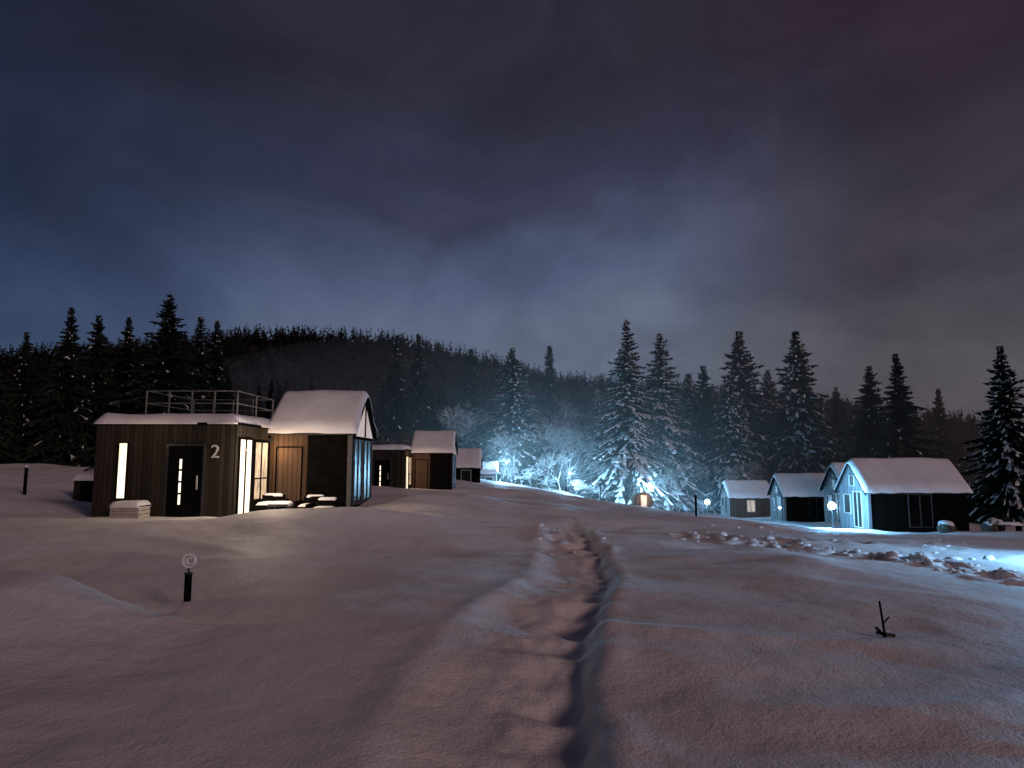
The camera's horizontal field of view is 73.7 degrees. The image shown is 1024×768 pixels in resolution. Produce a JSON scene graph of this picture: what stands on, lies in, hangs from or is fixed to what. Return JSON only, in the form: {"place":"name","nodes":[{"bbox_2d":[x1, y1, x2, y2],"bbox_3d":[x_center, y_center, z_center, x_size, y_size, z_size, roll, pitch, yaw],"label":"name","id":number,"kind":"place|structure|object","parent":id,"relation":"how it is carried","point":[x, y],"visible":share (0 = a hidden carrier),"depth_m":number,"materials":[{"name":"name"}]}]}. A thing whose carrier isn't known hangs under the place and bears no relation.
{"place":"outdoors","nodes":[
{"label":"outdoors","id":0,"kind":"place"},
{"bbox_2d":[0,341,1023,767],"bbox_3d":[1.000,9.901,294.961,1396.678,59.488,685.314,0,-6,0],"label":"snow ground","id":1,"kind":"structure","parent":0,"point":[468,625],"depth_m":6.37,"materials":[{"name":"white snow"}]},
{"bbox_2d":[0,355,38,463],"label":"spruce tree","id":2,"kind":"object","parent":1,"relation":"on","point":[7,453],"visible":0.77,"depth_m":50.48,"materials":[{"name":"green plant"}]},
{"bbox_2d":[0,332,47,462],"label":"spruce tree","id":3,"kind":"object","parent":1,"relation":"on","point":[25,375],"visible":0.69,"depth_m":57.98,"materials":[{"name":"green plant"}]},
{"bbox_2d":[23,465,28,494],"bbox_3d":[-18.000,3.698,25.245,0.139,1.380,0.139,3,-7,-22],"label":"marker post","id":4,"kind":"object","parent":1,"relation":"on","point":[25,480],"visible":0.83,"depth_m":25.23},
{"bbox_2d":[11,307,96,466],"bbox_3d":[-35.639,0.848,54.418,6.812,14.696,7.490,-5,-8,35],"label":"spruce tree","id":5,"kind":"object","parent":1,"relation":"on","point":[63,418],"visible":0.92,"depth_m":53.59,"materials":[{"name":"green plant"}]},
{"bbox_2d":[71,473,93,501],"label":"wooden shed","id":6,"kind":"structure","parent":1,"relation":"on","point":[83,488],"depth_m":26.28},
{"bbox_2d":[80,482,92,501],"bbox_3d":[-16.350,4.161,26.279,0.500,0.750,0.038,0,-6,0],"label":"door","id":7,"kind":"structure","parent":6,"relation":"in","point":[86,492],"depth_m":26.27,"materials":[{"name":"black wood"}]},
{"bbox_2d":[43,315,129,466],"bbox_3d":[-34.372,1.164,56.212,9.367,14.544,7.799,-5,-8,36],"label":"spruce tree","id":8,"kind":"object","parent":1,"relation":"on","point":[99,382],"visible":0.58,"depth_m":55.95,"materials":[{"name":"green plant"}]},
{"bbox_2d":[106,316,140,413],"bbox_3d":[-33.016,1.368,58.194,8.683,14.712,6.563,3,-7,-26],"label":"spruce tree","id":9,"kind":"object","parent":1,"relation":"on","point":[125,361],"visible":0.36,"depth_m":58.34,"materials":[{"name":"green plant"}]},
{"bbox_2d":[108,500,151,517],"bbox_3d":[-10.756,3.623,19.216,0.874,0.684,0.691,0,-6,0],"label":"firewood box","id":10,"kind":"object","parent":1,"relation":"on","point":[127,509],"visible":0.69,"depth_m":18.93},
{"bbox_2d":[73,293,224,470],"bbox_3d":[-26.515,0.453,52.209,10.458,15.603,12.561,1,-7,-13],"label":"spruce tree","id":11,"kind":"object","parent":1,"relation":"on","point":[164,369],"visible":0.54,"depth_m":51.95,"materials":[{"name":"green plant"}]},
{"bbox_2d":[182,553,196,601],"bbox_3d":[-3.930,2.477,8.275,0.172,0.826,0.100,0,-6,0],"label":"round sign post","id":12,"kind":"object","parent":1,"relation":"on","point":[187,585],"visible":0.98,"depth_m":8.26,"materials":[{"name":"metal"}]},
{"bbox_2d":[179,317,219,413],"bbox_3d":[-28.059,1.384,60.116,7.197,15.527,7.914,6,-9,-41],"label":"spruce tree","id":13,"kind":"object","parent":1,"relation":"on","point":[198,355],"visible":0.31,"depth_m":60.45,"materials":[{"name":"green plant"}]},
{"bbox_2d":[202,320,238,413],"bbox_3d":[-27.127,1.719,62.169,9.159,15.519,6.923,2,-7,-21],"label":"spruce tree","id":14,"kind":"object","parent":1,"relation":"on","point":[216,363],"visible":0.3,"depth_m":62.37,"materials":[{"name":"green plant"}]},
{"bbox_2d":[91,390,377,516],"bbox_3d":[-8.665,2.448,22.910,7.124,4.801,6.304,0,-6,0],"label":"wooden cabin","id":15,"kind":"object","parent":1,"relation":"on","point":[298,445],"visible":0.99,"depth_m":20.15,"materials":[{"name":"wood"}]},
{"bbox_2d":[114,442,119,498],"bbox_3d":[-11.455,2.514,19.812,0.030,1.640,0.058,0,-6,0],"label":"window frame","id":16,"kind":"structure","parent":15,"relation":"in","point":[118,442],"depth_m":19.80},
{"bbox_2d":[116,443,126,497],"bbox_3d":[-11.320,2.516,19.832,0.240,1.580,0.017,0,-6,0],"label":"slot window pane","id":17,"kind":"structure","parent":15,"relation":"in","point":[123,446],"depth_m":19.82,"materials":[{"name":"white glass"}]},
{"bbox_2d":[124,442,128,498],"bbox_3d":[-11.185,2.514,19.812,0.030,1.640,0.058,0,-6,0],"label":"window frame","id":18,"kind":"structure","parent":15,"relation":"in","point":[127,455],"depth_m":19.79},
{"bbox_2d":[252,440,255,499],"bbox_3d":[-8.019,2.710,21.200,0.058,1.920,0.060,0,-6,0],"label":"window frame","id":19,"kind":"structure","parent":15,"relation":"in","point":[254,455],"depth_m":21.18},
{"bbox_2d":[254,442,267,498],"bbox_3d":[-8.039,2.777,21.801,0.017,1.800,1.150,0,-6,0],"label":"side window pane","id":20,"kind":"structure","parent":15,"relation":"in","point":[258,445],"depth_m":21.80,"materials":[{"name":"yellow"}]},
{"bbox_2d":[266,441,269,493],"bbox_3d":[-8.019,2.845,22.402,0.058,1.920,0.060,0,-6,0],"label":"window frame","id":21,"kind":"structure","parent":15,"relation":"in","point":[269,441],"depth_m":22.40,"materials":[{"name":"black metal"}]},
{"bbox_2d":[352,439,355,504],"bbox_3d":[-5.269,2.934,22.745,0.058,2.180,0.040,0,-6,0],"label":"window frame","id":22,"kind":"structure","parent":15,"relation":"in","point":[353,485],"depth_m":22.73,"materials":[{"name":"black metal"}]},
{"bbox_2d":[354,441,361,502],"bbox_3d":[-5.288,3.003,23.361,0.017,2.100,1.200,0,-6,0],"label":"gable window pane","id":23,"kind":"structure","parent":15,"relation":"in","point":[360,442],"depth_m":23.48,"materials":[{"name":"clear glass"}]},
{"bbox_2d":[361,440,363,501],"bbox_3d":[-5.269,3.072,23.977,0.058,2.180,0.040,0,-6,0],"label":"window frame","id":24,"kind":"structure","parent":15,"relation":"in","point":[363,440],"depth_m":23.94,"materials":[{"name":"black metal"}]},
{"bbox_2d":[362,441,364,501],"bbox_3d":[-5.269,3.101,24.235,0.058,2.180,0.040,0,-6,0],"label":"window frame","id":25,"kind":"structure","parent":15,"relation":"in","point":[364,441],"depth_m":24.24,"materials":[{"name":"black metal"}]},
{"bbox_2d":[364,442,370,500],"bbox_3d":[-5.288,3.173,24.876,0.017,2.100,1.250,0,-6,0],"label":"window","id":26,"kind":"structure","parent":15,"relation":"in","point":[366,443],"depth_m":24.95,"materials":[{"name":"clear glass"}]},
{"bbox_2d":[370,442,372,497],"bbox_3d":[-5.269,3.245,25.517,0.058,2.180,0.040,0,-6,0],"label":"window frame","id":27,"kind":"structure","parent":15,"relation":"in","point":[372,442],"depth_m":25.48,"materials":[{"name":"black metal"}]},
{"bbox_2d":[249,493,288,511],"bbox_3d":[-7.350,3.684,20.684,0.940,0.713,0.831,0,-6,0],"label":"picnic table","id":28,"kind":"object","parent":1,"relation":"on","point":[259,504],"visible":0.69,"depth_m":20.54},
{"bbox_2d":[267,501,293,509],"bbox_3d":[-6.752,3.703,19.926,0.630,0.561,0.528,0,-6,0],"label":"patio table","id":29,"kind":"object","parent":1,"relation":"on","point":[281,503],"visible":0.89,"depth_m":19.73,"materials":[{"name":"metal"}]},
{"bbox_2d":[292,495,326,508],"bbox_3d":[-6.100,3.745,20.785,0.940,0.713,0.846,0,-6,0],"label":"patio armchair","id":30,"kind":"object","parent":1,"relation":"on","point":[308,499],"visible":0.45,"depth_m":21.08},
{"bbox_2d":[305,497,343,507],"bbox_3d":[-5.500,3.706,20.078,0.940,0.711,0.832,0,-6,0],"label":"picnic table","id":31,"kind":"object","parent":1,"relation":"on","point":[331,501],"visible":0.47,"depth_m":20.39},
{"bbox_2d":[372,334,426,445],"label":"spruce tree","id":32,"kind":"object","parent":1,"relation":"on","point":[397,418],"visible":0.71,"depth_m":87.59,"materials":[{"name":"green plant"}]},
{"bbox_2d":[372,430,458,489],"bbox_3d":[-7.468,5.504,46.699,7.126,4.772,6.273,0,-6,0],"label":"wooden cabin","id":33,"kind":"object","parent":1,"relation":"on","point":[426,460],"visible":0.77,"depth_m":46.25,"materials":[{"name":"wood"}]},
{"bbox_2d":[409,458,410,484],"bbox_3d":[-6.838,5.820,45.610,0.017,1.800,1.150,0,-6,0],"label":"side window pane","id":34,"kind":"structure","parent":33,"relation":"in","point":[409,458],"depth_m":45.94,"materials":[{"name":"yellow"}]},
{"bbox_2d":[452,456,452,487],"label":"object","id":35,"kind":"structure","parent":33,"relation":"in","point":[452,456],"depth_m":46.53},
{"bbox_2d":[404,334,446,430],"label":"spruce tree","id":36,"kind":"object","parent":1,"relation":"on","point":[417,378],"visible":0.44,"depth_m":92.10,"materials":[{"name":"green plant"}]},
{"bbox_2d":[437,400,491,437],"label":"bare tree","id":37,"kind":"object","parent":1,"relation":"on","point":[457,413],"visible":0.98,"depth_m":84.30,"materials":[{"name":"white plant"}]},
{"bbox_2d":[437,399,494,447],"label":"bare tree","id":38,"kind":"object","parent":1,"relation":"on","point":[478,428],"visible":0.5,"depth_m":88.93,"materials":[{"name":"white plant"}]},
{"bbox_2d":[441,347,491,460],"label":"spruce tree","id":39,"kind":"object","parent":1,"relation":"on","point":[470,393],"visible":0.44,"depth_m":94.86,"materials":[{"name":"green plant"}]},
{"bbox_2d":[456,448,482,482],"bbox_3d":[-4.799,7.802,60.959,4.267,4.183,3.974,0,-6,0],"label":"wooden cabin","id":40,"kind":"object","parent":1,"relation":"on","point":[469,465],"visible":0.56,"depth_m":59.55,"materials":[{"name":"wood"}]},
{"bbox_2d":[461,470,470,481],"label":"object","id":41,"kind":"structure","parent":40,"relation":"in","point":[466,474],"depth_m":59.47,"materials":[{"name":"black glass"}]},
{"bbox_2d":[480,461,498,481],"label":"wooden cabin","id":42,"kind":"object","parent":1,"relation":"on","point":[489,471],"visible":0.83,"depth_m":74.36,"materials":[{"name":"wood"}]},
{"bbox_2d":[1,362,992,504],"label":"background forest","id":43,"kind":"object","parent":1,"relation":"on","point":[441,401],"visible":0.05,"depth_m":94.47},
{"bbox_2d":[499,467,519,483],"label":"snowy shrub","id":44,"kind":"object","parent":1,"relation":"on","point":[509,474],"visible":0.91,"depth_m":79.40,"materials":[{"name":"white snow"}]},
{"bbox_2d":[0,323,1023,479],"bbox_3d":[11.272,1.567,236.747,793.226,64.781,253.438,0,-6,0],"label":"hillside forest","id":45,"kind":"object","parent":1,"relation":"on","point":[237,340],"visible":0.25,"depth_m":206.01,"materials":[{"name":"plant"}]},
{"bbox_2d":[488,431,540,483],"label":"bare tree","id":46,"kind":"object","parent":1,"relation":"on","point":[499,438],"visible":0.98,"depth_m":82.11,"materials":[{"name":"white plant"}]},
{"bbox_2d":[477,348,554,489],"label":"spruce tree","id":47,"kind":"object","parent":1,"relation":"on","point":[509,420],"visible":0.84,"depth_m":85.00,"materials":[{"name":"green plant"}]},
{"bbox_2d":[516,467,544,486],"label":"snowy shrub","id":48,"kind":"object","parent":1,"relation":"on","point":[530,474],"visible":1,"depth_m":77.71,"materials":[{"name":"white snow"}]},
{"bbox_2d":[492,397,570,466],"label":"bare tree","id":49,"kind":"object","parent":1,"relation":"on","point":[550,418],"visible":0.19,"depth_m":93.38,"materials":[{"name":"white plant"}]},
{"bbox_2d":[529,419,559,451],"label":"bare tree","id":50,"kind":"object","parent":1,"relation":"on","point":[544,436],"visible":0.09,"depth_m":87.93,"materials":[{"name":"white plant"}]},
{"bbox_2d":[536,476,558,488],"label":"snowy shrub","id":51,"kind":"object","parent":1,"relation":"on","point":[546,480],"visible":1,"depth_m":78.71,"materials":[{"name":"white snow"}]},
{"bbox_2d":[520,423,583,487],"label":"bare tree","id":52,"kind":"object","parent":1,"relation":"on","point":[557,437],"visible":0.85,"depth_m":84.51,"materials":[{"name":"white plant"}]},
{"bbox_2d":[532,446,575,490],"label":"bare tree","id":53,"kind":"object","parent":1,"relation":"on","point":[558,456],"visible":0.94,"depth_m":79.61,"materials":[{"name":"white plant"}]},
{"bbox_2d":[532,343,578,490],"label":"spruce tree","id":54,"kind":"object","parent":1,"relation":"on","point":[549,389],"visible":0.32,"depth_m":97.83,"materials":[{"name":"green plant"}]},
{"bbox_2d":[530,396,600,491],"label":"bare tree","id":55,"kind":"object","parent":1,"relation":"on","point":[569,418],"visible":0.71,"depth_m":90.05,"materials":[{"name":"white plant"}]},
{"bbox_2d":[541,425,594,491],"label":"bare tree","id":56,"kind":"object","parent":1,"relation":"on","point":[573,436],"visible":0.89,"depth_m":84.76,"materials":[{"name":"white plant"}]},
{"bbox_2d":[568,479,588,494],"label":"snowy shrub","id":57,"kind":"object","parent":1,"relation":"on","point":[581,483],"visible":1,"depth_m":78.11,"materials":[{"name":"white snow"}]},
{"bbox_2d":[567,441,612,497],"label":"bare tree","id":58,"kind":"object","parent":1,"relation":"on","point":[591,450],"visible":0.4,"depth_m":85.75,"materials":[{"name":"grey plant"}]},
{"bbox_2d":[572,388,609,495],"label":"spruce tree","id":59,"kind":"object","parent":1,"relation":"on","point":[596,436],"visible":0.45,"depth_m":91.44,"materials":[{"name":"green plant"}]},
{"bbox_2d":[584,484,603,498],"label":"snowy shrub","id":60,"kind":"object","parent":1,"relation":"on","point":[592,489],"visible":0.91,"depth_m":78.81,"materials":[{"name":"white snow"}]},
{"bbox_2d":[586,463,611,496],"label":"bare tree","id":61,"kind":"object","parent":1,"relation":"on","point":[604,466],"visible":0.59,"depth_m":81.76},
{"bbox_2d":[602,492,614,500],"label":"snowy shrub","id":62,"kind":"object","parent":1,"relation":"on","point":[605,496],"visible":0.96,"depth_m":79.13,"materials":[{"name":"white snow"}]},
{"bbox_2d":[580,319,679,510],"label":"spruce tree","id":63,"kind":"object","parent":1,"relation":"on","point":[629,461],"visible":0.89,"depth_m":82.44,"materials":[{"name":"green plant"}]},
{"bbox_2d":[631,492,652,507],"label":"barrel sauna","id":64,"kind":"structure","parent":1,"relation":"on","point":[643,499],"depth_m":73.56,"materials":[{"name":"brown wood"}]},
{"bbox_2d":[670,503,681,510],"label":"snowy shrub","id":65,"kind":"object","parent":1,"relation":"on","point":[677,506],"visible":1,"depth_m":79.53,"materials":[{"name":"white snow"}]},
{"bbox_2d":[641,333,720,513],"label":"spruce tree","id":66,"kind":"object","parent":1,"relation":"on","point":[659,382],"visible":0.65,"depth_m":86.27,"materials":[{"name":"green plant"}]},
{"bbox_2d":[659,453,708,504],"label":"bare tree","id":67,"kind":"object","parent":1,"relation":"on","point":[674,475],"visible":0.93,"depth_m":82.08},
{"bbox_2d":[677,373,707,500],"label":"spruce tree","id":68,"kind":"object","parent":1,"relation":"on","point":[688,389],"visible":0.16,"depth_m":95.83,"materials":[{"name":"green plant"}]},
{"bbox_2d":[694,493,696,515],"bbox_3d":[9.300,6.284,34.515,0.139,1.530,0.139,-3,-7,22],"label":"marker post","id":69,"kind":"object","parent":1,"relation":"on","point":[695,496],"visible":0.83,"depth_m":34.50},
{"bbox_2d":[681,366,719,507],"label":"spruce tree","id":70,"kind":"object","parent":1,"relation":"on","point":[704,422],"visible":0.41,"depth_m":91.44,"materials":[{"name":"green plant"}]},
{"bbox_2d":[694,499,713,512],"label":"snowy shrub","id":71,"kind":"object","parent":1,"relation":"on","point":[702,503],"visible":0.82,"depth_m":81.14,"materials":[{"name":"white snow"}]},
{"bbox_2d":[703,462,753,480],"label":"bare tree","id":72,"kind":"object","parent":1,"relation":"on","point":[735,472],"visible":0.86,"depth_m":83.61,"materials":[{"name":"grey plant"}]},
{"bbox_2d":[696,381,766,513],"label":"spruce tree","id":73,"kind":"object","parent":1,"relation":"on","point":[730,446],"visible":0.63,"depth_m":86.86,"materials":[{"name":"green plant"}]},
{"bbox_2d":[718,480,770,517],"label":"gable cabin","id":74,"kind":"object","parent":1,"relation":"on","point":[745,498],"visible":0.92,"depth_m":74.05,"materials":[{"name":"wood"}]},
{"bbox_2d":[747,500,754,511],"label":"front window pane","id":75,"kind":"structure","parent":74,"relation":"in","point":[750,503],"depth_m":73.97,"materials":[{"name":"grey glass"}]},
{"bbox_2d":[713,329,785,483],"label":"spruce tree","id":76,"kind":"object","parent":1,"relation":"on","point":[739,376],"visible":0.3,"depth_m":94.95,"materials":[{"name":"green plant"}]},
{"bbox_2d":[744,461,765,479],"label":"bare tree","id":77,"kind":"object","parent":1,"relation":"on","point":[757,467],"visible":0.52,"depth_m":85.87,"materials":[{"name":"grey plant"}]},
{"bbox_2d":[757,369,780,444],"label":"spruce tree","id":78,"kind":"object","parent":1,"relation":"on","point":[768,386],"visible":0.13,"depth_m":100.17,"materials":[{"name":"green plant"}]},
{"bbox_2d":[535,523,1023,585],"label":"snow clumps","id":79,"kind":"object","parent":1,"relation":"on","point":[896,554],"visible":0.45,"depth_m":15.19,"materials":[{"name":"white snow"}]},
{"bbox_2d":[767,473,824,521],"bbox_3d":[26.558,10.380,60.815,6.389,4.927,3.693,0,-6,0],"label":"gable cabin","id":80,"kind":"object","parent":1,"relation":"on","point":[797,497],"visible":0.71,"depth_m":59.34,"materials":[{"name":"wood"}]},
{"bbox_2d":[751,329,852,484],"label":"spruce tree","id":81,"kind":"object","parent":1,"relation":"on","point":[800,438],"visible":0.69,"depth_m":90.88,"materials":[{"name":"green plant"}]},
{"bbox_2d":[828,502,835,528],"bbox_3d":[17.200,7.193,36.626,0.380,1.690,0.380,0,-6,0],"label":"garden lamp","id":82,"kind":"object","parent":1,"relation":"on","point":[831,505],"visible":0.96,"depth_m":36.58,"materials":[{"name":"metal"}]},
{"bbox_2d":[819,462,846,522],"bbox_3d":[25.101,7.852,47.021,6.304,4.976,3.706,0,-6,0],"label":"gable cabin","id":83,"kind":"object","parent":1,"relation":"on","point":[830,478],"visible":0.2,"depth_m":47.29,"materials":[{"name":"wood"}]},
{"bbox_2d":[827,496,831,509],"bbox_3d":[22.189,8.310,47.620,0.017,1.000,0.700,0,-6,0],"label":"side window pane","id":84,"kind":"structure","parent":83,"relation":"in","point":[829,499],"depth_m":47.69,"materials":[{"name":"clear glass"}]},
{"bbox_2d":[824,386,855,461],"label":"spruce tree","id":85,"kind":"object","parent":1,"relation":"on","point":[836,407],"visible":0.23,"depth_m":97.89,"materials":[{"name":"green plant"}]},
{"bbox_2d":[830,365,893,462],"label":"spruce tree","id":86,"kind":"object","parent":1,"relation":"on","point":[865,430],"visible":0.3,"depth_m":83.78,"materials":[{"name":"green plant"}]},
{"bbox_2d":[875,601,895,636],"bbox_3d":[3.827,2.517,7.015,0.213,0.562,0.071,0,-6,0],"label":"bare sapling","id":87,"kind":"object","parent":1,"relation":"on","point":[884,633],"visible":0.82,"depth_m":7.01,"materials":[{"name":"brown plant"}]},
{"bbox_2d":[834,457,972,532],"bbox_3d":[21.987,6.533,38.617,5.885,4.725,3.706,0,-6,0],"label":"gable cabin","id":88,"kind":"object","parent":1,"relation":"on","point":[921,495],"visible":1,"depth_m":37.06,"materials":[{"name":"wood"}]},
{"bbox_2d":[844,494,849,512],"bbox_3d":[19.288,6.866,39.229,0.017,1.000,0.700,0,-6,0],"label":"side window pane","id":89,"kind":"structure","parent":88,"relation":"in","point":[846,497],"depth_m":39.23,"materials":[{"name":"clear glass"}]},
{"bbox_2d":[849,494,851,513],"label":"window frame","id":90,"kind":"structure","parent":88,"relation":"in","point":[849,494],"depth_m":38.82,"materials":[{"name":"white"}]},
{"bbox_2d":[849,476,853,485],"bbox_3d":[19.288,5.476,38.731,0.017,0.550,0.500,0,-6,0],"label":"attic window pane","id":91,"kind":"structure","parent":88,"relation":"in","point":[851,477],"depth_m":38.77,"materials":[{"name":"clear glass"}]},
{"bbox_2d":[860,354,950,460],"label":"spruce tree","id":92,"kind":"object","parent":1,"relation":"on","point":[899,435],"visible":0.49,"depth_m":79.44,"materials":[{"name":"green plant"}]},
{"bbox_2d":[937,520,956,532],"bbox_3d":[22.904,7.609,35.973,0.860,0.847,0.826,-5,-8,38],"label":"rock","id":93,"kind":"object","parent":1,"relation":"on","point":[944,526],"visible":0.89,"depth_m":35.72,"materials":[{"name":"grey stone"}]},
{"bbox_2d":[926,388,976,508],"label":"spruce tree","id":94,"kind":"object","parent":1,"relation":"on","point":[938,427],"visible":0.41,"depth_m":94.39,"materials":[{"name":"green plant"}]},
{"bbox_2d":[980,521,998,531],"bbox_3d":[25.596,7.715,36.568,0.808,0.783,0.806,0,-6,0],"label":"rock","id":95,"kind":"object","parent":1,"relation":"on","point":[989,526],"visible":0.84,"depth_m":36.33,"materials":[{"name":"grey stone"}]},
{"bbox_2d":[959,344,1023,526],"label":"spruce tree","id":96,"kind":"object","parent":1,"relation":"on","point":[998,493],"visible":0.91,"depth_m":49.46,"materials":[{"name":"green plant"}]},
{"bbox_2d":[984,517,1005,530],"bbox_3d":[26.359,7.814,37.362,1.128,1.024,0.970,0,-6,0],"label":"snow covered bush","id":97,"kind":"object","parent":1,"relation":"on","point":[995,520],"visible":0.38,"depth_m":37.16,"materials":[{"name":"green plant"}]},
{"bbox_2d":[996,522,1023,531],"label":"wooden bench","id":98,"kind":"object","parent":1,"relation":"on","point":[1018,526],"visible":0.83,"depth_m":36.43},
{"bbox_2d":[0,0,1023,422],"label":"sky","id":99,"kind":"structure","parent":0,"point":[526,176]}
]}

